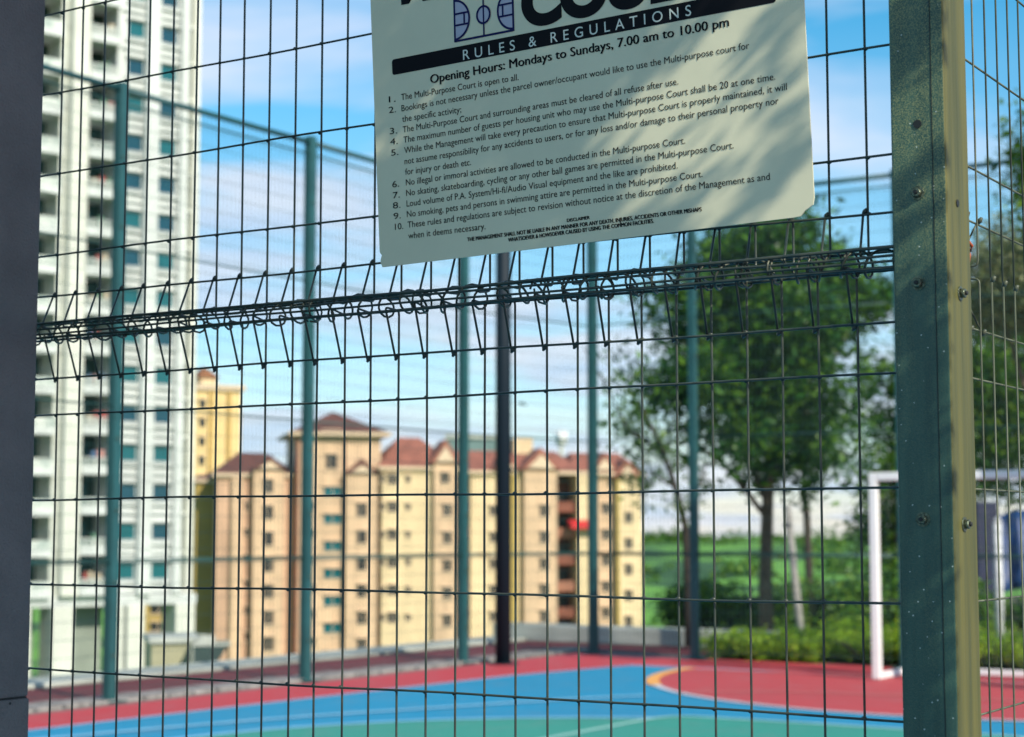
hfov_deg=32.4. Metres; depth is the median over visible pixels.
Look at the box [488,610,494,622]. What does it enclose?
window
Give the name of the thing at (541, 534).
window
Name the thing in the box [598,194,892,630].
broadleaf tree
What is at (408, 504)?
window
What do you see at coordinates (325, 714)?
court line
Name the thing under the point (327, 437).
window
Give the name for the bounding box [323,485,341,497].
window
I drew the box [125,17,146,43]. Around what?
window
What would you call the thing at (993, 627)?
shrub
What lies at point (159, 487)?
window
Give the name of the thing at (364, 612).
window
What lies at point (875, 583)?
futsal goal
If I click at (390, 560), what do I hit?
window
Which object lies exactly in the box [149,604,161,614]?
window
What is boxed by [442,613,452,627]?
window
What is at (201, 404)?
window
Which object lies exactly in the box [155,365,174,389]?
window
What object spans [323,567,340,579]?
window
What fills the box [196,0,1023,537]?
sky
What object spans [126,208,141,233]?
window
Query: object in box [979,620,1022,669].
shrub
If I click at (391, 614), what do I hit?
window
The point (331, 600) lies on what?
window
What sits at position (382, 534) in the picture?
window
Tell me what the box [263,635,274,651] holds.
window
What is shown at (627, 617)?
window
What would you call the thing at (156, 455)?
window
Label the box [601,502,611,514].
window
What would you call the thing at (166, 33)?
window
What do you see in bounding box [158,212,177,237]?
window
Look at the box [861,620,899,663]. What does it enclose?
shrub
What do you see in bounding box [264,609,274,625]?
window
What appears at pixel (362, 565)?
window
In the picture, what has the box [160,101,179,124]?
window
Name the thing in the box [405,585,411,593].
window
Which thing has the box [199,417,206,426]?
window
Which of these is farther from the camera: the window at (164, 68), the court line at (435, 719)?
the window at (164, 68)
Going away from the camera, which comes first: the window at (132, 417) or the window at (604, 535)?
the window at (132, 417)
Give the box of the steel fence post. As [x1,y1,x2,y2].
[889,0,981,736]
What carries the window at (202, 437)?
in the apartment tower at (230, 428)
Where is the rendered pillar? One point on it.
(22, 22)
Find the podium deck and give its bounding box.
[28,641,1023,714]
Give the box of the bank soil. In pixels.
[741,653,1023,666]
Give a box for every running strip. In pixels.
[27,641,587,702]
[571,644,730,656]
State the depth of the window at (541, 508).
197.28 m
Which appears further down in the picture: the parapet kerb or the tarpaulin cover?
the parapet kerb
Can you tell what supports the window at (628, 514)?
in the apartment block at (250, 575)
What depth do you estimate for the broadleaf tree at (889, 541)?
26.80 m
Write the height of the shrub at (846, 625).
0.633 m
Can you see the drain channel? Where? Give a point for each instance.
(41, 706)
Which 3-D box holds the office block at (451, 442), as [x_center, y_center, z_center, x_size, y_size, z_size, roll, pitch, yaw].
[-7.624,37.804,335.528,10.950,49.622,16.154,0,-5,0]
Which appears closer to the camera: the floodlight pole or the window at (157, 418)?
the floodlight pole
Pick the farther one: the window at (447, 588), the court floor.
the window at (447, 588)
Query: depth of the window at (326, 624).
192.10 m
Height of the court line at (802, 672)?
0.001 m
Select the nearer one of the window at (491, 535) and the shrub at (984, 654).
the shrub at (984, 654)
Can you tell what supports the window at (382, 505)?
in the apartment block at (250, 575)
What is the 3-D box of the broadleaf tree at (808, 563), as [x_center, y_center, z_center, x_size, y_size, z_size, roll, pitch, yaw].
[4.448,1.931,25.556,1.775,3.755,2.720,-2,-6,17]
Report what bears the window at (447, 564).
in the apartment block at (250, 575)
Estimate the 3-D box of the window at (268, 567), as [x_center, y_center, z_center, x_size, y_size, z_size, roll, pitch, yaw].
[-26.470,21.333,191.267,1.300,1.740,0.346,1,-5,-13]
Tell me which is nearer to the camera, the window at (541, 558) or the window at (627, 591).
the window at (541, 558)
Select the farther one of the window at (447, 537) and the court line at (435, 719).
the window at (447, 537)
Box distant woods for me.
[644,526,890,626]
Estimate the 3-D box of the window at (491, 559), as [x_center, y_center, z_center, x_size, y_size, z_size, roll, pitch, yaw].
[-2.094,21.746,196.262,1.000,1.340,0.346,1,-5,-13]
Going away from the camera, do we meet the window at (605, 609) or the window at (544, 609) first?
the window at (544, 609)
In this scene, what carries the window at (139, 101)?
in the apartment tower at (161, 40)
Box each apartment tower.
[28,0,201,677]
[194,366,245,477]
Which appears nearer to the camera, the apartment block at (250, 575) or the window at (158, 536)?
the window at (158, 536)
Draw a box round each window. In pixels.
[120,563,134,584]
[121,521,135,544]
[122,481,137,504]
[123,402,138,426]
[123,442,138,465]
[124,55,145,81]
[124,285,139,309]
[124,324,139,348]
[124,363,138,387]
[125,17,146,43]
[125,247,142,271]
[126,0,146,6]
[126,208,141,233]
[127,169,142,194]
[128,95,143,118]
[128,131,144,156]
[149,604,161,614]
[149,621,161,631]
[151,563,171,583]
[152,521,172,544]
[153,443,173,466]
[153,482,172,505]
[154,404,174,427]
[155,327,175,351]
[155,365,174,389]
[156,288,176,311]
[157,250,176,274]
[158,174,178,199]
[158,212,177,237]
[159,136,178,161]
[160,61,180,87]
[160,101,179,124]
[161,24,180,50]
[162,0,181,13]
[197,455,205,464]
[198,398,206,407]
[198,436,206,445]
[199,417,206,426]
[244,501,250,511]
[244,527,250,537]
[244,579,250,586]
[244,605,250,615]
[244,631,250,640]
[262,478,274,493]
[262,504,274,519]
[262,530,274,546]
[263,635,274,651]
[264,561,273,572]
[264,583,274,598]
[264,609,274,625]
[322,429,341,438]
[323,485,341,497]
[323,513,341,524]
[323,540,341,551]
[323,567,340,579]
[323,594,341,606]
[324,622,341,633]
[325,453,338,469]
[356,502,367,516]
[356,529,367,543]
[356,556,367,570]
[356,583,367,597]
[356,610,367,624]
[356,637,367,647]
[380,475,386,482]
[380,502,386,510]
[380,530,386,538]
[380,613,386,621]
[387,473,396,484]
[387,501,395,512]
[387,528,398,540]
[387,558,398,567]
[387,583,398,595]
[388,611,398,623]
[405,502,411,510]
[405,530,411,538]
[405,558,411,565]
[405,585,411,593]
[405,613,411,621]
[441,471,450,483]
[442,503,452,516]
[442,530,452,544]
[442,558,452,571]
[442,586,452,599]
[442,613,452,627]
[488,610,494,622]
[489,504,494,516]
[489,531,494,542]
[489,557,494,569]
[489,584,494,595]
[539,504,549,516]
[539,530,549,543]
[539,557,549,569]
[539,583,549,596]
[539,609,549,622]
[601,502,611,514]
[601,528,607,540]
[601,555,607,566]
[601,580,608,592]
[601,606,609,618]
[624,511,633,523]
[624,537,633,549]
[624,563,633,575]
[624,589,633,601]
[624,615,633,625]
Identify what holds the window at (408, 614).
in the apartment block at (250, 575)
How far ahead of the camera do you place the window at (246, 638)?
191.44 m
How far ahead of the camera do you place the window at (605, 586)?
199.27 m
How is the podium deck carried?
on the terrain
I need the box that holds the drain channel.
[29,647,587,712]
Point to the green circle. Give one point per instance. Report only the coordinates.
(526, 727)
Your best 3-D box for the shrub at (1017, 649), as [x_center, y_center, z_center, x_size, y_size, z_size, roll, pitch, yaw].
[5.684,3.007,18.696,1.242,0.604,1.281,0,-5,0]
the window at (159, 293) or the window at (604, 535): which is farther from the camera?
the window at (604, 535)
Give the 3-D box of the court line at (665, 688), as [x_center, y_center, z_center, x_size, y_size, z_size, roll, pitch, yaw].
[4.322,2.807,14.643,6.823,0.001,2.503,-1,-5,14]
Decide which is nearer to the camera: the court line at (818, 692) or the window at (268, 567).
the court line at (818, 692)
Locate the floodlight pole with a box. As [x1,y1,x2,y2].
[488,252,517,664]
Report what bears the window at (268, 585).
in the apartment block at (250, 575)
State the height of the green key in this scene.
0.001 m
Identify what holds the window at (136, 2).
in the apartment tower at (161, 40)
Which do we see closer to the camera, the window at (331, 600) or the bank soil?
the bank soil
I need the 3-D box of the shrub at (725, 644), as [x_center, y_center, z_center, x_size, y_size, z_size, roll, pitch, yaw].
[2.542,3.248,20.569,0.991,0.548,0.813,0,-5,0]
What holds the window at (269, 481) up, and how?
in the apartment block at (250, 575)
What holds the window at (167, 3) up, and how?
in the apartment tower at (161, 40)
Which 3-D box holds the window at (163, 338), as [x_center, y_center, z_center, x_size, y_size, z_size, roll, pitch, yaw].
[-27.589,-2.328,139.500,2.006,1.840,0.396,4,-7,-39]
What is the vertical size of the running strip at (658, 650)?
0.001 m
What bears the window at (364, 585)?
in the apartment block at (250, 575)
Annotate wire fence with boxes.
[28,63,601,702]
[582,158,1023,668]
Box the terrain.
[32,535,1021,677]
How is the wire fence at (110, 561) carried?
on the court floor
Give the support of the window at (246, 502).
in the apartment block at (250, 575)
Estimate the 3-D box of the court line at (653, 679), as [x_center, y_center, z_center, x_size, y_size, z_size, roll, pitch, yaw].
[1.553,3.097,17.758,0.301,0.001,2.231,-1,-5,14]
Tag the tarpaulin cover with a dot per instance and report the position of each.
(1016, 568)
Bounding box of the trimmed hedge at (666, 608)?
[648,568,1023,635]
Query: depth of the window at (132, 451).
137.12 m
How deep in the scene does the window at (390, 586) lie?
192.48 m
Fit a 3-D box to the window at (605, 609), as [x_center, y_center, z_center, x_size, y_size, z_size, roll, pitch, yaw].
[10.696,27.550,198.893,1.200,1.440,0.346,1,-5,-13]
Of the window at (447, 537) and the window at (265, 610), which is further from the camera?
the window at (447, 537)
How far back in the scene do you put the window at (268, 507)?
191.91 m
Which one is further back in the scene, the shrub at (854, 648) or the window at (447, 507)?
the window at (447, 507)
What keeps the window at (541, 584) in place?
in the apartment block at (250, 575)
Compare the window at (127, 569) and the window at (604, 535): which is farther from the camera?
the window at (604, 535)
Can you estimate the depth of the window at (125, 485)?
136.74 m
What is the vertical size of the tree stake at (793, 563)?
1.756 m
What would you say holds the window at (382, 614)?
in the apartment block at (250, 575)
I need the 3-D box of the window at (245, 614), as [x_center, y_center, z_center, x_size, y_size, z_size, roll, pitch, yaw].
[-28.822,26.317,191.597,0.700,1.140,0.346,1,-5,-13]
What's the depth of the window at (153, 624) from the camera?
196.66 m
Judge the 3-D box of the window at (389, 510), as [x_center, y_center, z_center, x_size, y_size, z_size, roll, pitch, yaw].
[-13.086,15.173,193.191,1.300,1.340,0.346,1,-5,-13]
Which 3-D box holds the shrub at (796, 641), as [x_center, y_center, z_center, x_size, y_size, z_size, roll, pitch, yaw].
[3.378,3.144,20.097,1.156,0.586,0.926,5,-7,-44]
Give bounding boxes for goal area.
[659,668,1023,719]
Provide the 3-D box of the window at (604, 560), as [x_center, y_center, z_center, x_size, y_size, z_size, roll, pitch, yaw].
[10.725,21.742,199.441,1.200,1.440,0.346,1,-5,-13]
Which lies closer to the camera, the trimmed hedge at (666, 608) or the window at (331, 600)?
the trimmed hedge at (666, 608)
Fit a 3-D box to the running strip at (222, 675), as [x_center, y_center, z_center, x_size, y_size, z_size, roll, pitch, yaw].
[-6.919,2.523,11.456,1.060,0.001,28.200,-3,-6,32]
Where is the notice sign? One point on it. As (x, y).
(503, 126)
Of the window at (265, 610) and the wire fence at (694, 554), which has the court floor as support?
the wire fence at (694, 554)
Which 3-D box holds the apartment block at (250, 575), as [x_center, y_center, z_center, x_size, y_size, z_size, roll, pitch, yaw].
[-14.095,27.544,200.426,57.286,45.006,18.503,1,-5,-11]
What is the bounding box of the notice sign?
[370,0,814,266]
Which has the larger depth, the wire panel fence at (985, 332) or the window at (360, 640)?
the window at (360, 640)
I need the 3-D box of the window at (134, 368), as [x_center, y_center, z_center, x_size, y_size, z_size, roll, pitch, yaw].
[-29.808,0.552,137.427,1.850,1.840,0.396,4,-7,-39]
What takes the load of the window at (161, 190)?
in the apartment tower at (161, 40)
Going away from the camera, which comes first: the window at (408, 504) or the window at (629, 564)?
the window at (408, 504)
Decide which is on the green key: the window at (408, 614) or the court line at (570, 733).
the court line at (570, 733)
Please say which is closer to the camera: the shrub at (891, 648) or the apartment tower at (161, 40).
the shrub at (891, 648)
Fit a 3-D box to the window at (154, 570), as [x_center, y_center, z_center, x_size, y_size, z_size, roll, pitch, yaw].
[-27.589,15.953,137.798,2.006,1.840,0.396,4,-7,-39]
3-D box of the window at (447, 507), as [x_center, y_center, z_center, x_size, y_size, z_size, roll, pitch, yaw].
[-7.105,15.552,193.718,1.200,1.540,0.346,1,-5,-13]
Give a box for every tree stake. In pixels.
[786,506,804,655]
[992,518,1004,660]
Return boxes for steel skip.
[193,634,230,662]
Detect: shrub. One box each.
[700,623,753,658]
[722,623,796,661]
[763,618,855,663]
[807,623,899,665]
[814,608,894,649]
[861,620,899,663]
[979,620,1022,658]
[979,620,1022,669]
[989,627,1023,669]
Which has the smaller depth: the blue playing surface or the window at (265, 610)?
the blue playing surface
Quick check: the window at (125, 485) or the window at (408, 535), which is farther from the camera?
the window at (408, 535)
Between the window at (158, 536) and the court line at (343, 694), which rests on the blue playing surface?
the court line at (343, 694)
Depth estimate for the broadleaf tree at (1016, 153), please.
16.20 m
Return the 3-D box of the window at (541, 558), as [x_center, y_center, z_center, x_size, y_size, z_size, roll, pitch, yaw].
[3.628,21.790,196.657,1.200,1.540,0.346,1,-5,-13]
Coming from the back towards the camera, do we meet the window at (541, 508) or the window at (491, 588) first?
the window at (541, 508)
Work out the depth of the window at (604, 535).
199.80 m
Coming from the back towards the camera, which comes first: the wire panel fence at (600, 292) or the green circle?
the green circle
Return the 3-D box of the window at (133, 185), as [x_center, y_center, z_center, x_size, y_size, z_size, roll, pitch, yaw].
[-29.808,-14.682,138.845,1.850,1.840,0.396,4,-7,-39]
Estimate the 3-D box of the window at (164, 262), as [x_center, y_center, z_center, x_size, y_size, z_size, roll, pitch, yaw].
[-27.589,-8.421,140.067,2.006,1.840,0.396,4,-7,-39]
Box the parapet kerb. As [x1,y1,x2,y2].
[28,622,778,689]
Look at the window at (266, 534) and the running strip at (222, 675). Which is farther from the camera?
the window at (266, 534)
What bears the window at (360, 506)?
in the apartment block at (250, 575)
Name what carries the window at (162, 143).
in the apartment tower at (161, 40)
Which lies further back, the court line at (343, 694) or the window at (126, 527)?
the window at (126, 527)
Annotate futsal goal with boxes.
[868,470,1023,678]
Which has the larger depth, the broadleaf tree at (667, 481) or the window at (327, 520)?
the window at (327, 520)
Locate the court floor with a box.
[28,653,1023,730]
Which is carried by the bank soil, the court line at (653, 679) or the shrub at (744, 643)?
the shrub at (744, 643)
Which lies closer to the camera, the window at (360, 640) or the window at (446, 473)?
the window at (360, 640)
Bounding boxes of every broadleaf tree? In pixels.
[583,348,721,646]
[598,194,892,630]
[778,390,884,596]
[833,278,1023,598]
[970,210,1023,392]
[985,88,1023,257]
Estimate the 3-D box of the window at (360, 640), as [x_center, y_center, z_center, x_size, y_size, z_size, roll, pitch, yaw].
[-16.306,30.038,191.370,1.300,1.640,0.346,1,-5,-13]
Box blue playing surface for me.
[28,665,1023,736]
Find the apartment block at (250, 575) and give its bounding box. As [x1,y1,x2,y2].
[144,412,645,663]
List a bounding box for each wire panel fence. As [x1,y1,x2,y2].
[28,0,902,736]
[965,0,1023,736]
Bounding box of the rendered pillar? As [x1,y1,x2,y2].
[0,0,44,736]
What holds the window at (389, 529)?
in the apartment block at (250, 575)
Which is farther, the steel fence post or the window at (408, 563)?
the window at (408, 563)
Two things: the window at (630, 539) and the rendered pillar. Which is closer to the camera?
the rendered pillar
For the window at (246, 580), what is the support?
in the apartment block at (250, 575)
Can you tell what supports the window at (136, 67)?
in the apartment tower at (161, 40)
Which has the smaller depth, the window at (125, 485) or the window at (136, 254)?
the window at (125, 485)
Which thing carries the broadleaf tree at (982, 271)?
on the bank soil
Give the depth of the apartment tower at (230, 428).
285.08 m
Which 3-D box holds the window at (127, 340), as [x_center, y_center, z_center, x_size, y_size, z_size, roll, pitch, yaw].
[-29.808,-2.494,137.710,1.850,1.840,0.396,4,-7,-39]
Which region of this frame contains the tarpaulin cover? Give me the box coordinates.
[976,502,1023,599]
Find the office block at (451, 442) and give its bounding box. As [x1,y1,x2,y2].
[445,434,495,450]
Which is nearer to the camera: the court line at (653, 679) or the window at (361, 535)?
the court line at (653, 679)
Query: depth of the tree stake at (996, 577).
19.44 m
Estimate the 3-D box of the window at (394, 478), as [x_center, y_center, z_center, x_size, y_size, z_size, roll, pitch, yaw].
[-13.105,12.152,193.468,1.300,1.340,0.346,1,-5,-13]
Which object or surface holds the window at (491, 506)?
in the apartment block at (250, 575)
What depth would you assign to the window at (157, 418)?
138.97 m
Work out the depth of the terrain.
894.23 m
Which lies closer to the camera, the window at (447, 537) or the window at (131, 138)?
the window at (131, 138)
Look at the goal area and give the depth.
16.11 m
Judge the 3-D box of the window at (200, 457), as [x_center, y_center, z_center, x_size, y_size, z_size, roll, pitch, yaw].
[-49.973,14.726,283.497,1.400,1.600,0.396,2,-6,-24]
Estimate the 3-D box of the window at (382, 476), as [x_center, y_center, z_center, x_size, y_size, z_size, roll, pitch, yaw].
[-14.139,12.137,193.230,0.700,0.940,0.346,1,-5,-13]
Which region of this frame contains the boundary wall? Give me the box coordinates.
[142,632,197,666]
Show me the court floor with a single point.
(561, 663)
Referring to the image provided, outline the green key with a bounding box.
[561,715,1010,736]
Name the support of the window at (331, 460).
in the apartment block at (250, 575)
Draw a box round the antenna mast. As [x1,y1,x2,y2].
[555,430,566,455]
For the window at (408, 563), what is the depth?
193.13 m
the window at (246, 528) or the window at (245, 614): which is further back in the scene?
the window at (246, 528)
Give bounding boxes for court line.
[28,664,1022,730]
[55,695,646,736]
[187,716,902,736]
[549,716,1022,736]
[646,667,691,684]
[653,685,1023,720]
[697,670,1019,682]
[703,691,1018,700]
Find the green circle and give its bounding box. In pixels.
[202,718,869,736]
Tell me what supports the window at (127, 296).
in the apartment tower at (161, 40)

